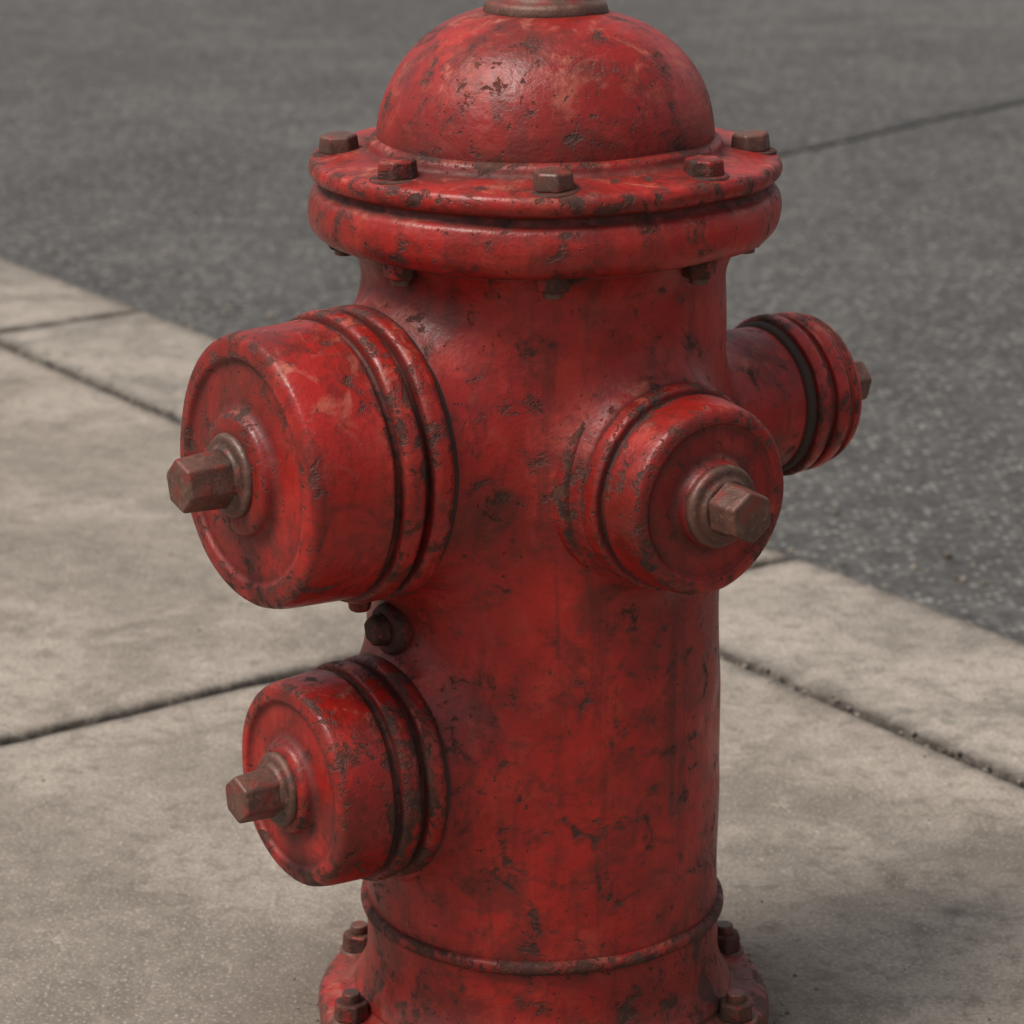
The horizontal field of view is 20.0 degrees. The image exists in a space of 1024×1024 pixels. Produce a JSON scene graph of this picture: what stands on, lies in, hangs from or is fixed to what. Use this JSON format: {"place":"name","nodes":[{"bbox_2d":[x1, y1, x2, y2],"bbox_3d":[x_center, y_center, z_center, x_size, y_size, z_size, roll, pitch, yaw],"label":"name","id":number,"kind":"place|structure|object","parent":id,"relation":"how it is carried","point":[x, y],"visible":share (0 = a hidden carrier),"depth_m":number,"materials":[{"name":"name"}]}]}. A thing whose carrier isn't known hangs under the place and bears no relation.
{"place":"outdoors","nodes":[
{"label":"outdoors","id":0,"kind":"place"},
{"bbox_2d":[0,0,1023,642],"bbox_3d":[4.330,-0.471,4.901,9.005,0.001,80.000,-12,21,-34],"label":"road","id":1,"kind":"structure","parent":0,"point":[178,128],"depth_m":5.28,"materials":[{"name":"grey asphalt"}]},
{"bbox_2d":[777,97,1023,153],"bbox_3d":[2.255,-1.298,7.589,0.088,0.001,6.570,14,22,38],"label":"road crack","id":2,"kind":"object","parent":1,"relation":"on","point":[902,124],"visible":0.59,"depth_m":5.94,"materials":[{"name":"grey asphalt"}]},
{"bbox_2d":[0,346,1023,1023],"bbox_3d":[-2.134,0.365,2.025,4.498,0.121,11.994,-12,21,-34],"label":"sidewalk","id":3,"kind":"structure","parent":0,"point":[144,878],"depth_m":2.25,"materials":[{"name":"concrete"}]},
{"bbox_2d":[167,0,871,1023],"bbox_3d":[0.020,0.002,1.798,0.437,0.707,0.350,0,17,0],"label":"fire hydrant","id":4,"kind":"object","parent":3,"relation":"on","point":[517,440],"visible":1,"depth_m":1.69,"materials":[{"name":"red metal"}]},
{"label":"ground","id":5,"kind":"structure","parent":0,"visible":0},
{"bbox_2d":[0,257,1023,787],"bbox_3d":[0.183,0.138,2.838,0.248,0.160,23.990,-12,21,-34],"label":"kerb","id":6,"kind":"structure","parent":5,"relation":"on","point":[868,653],"depth_m":2.68,"materials":[{"name":"concrete"}]}
]}

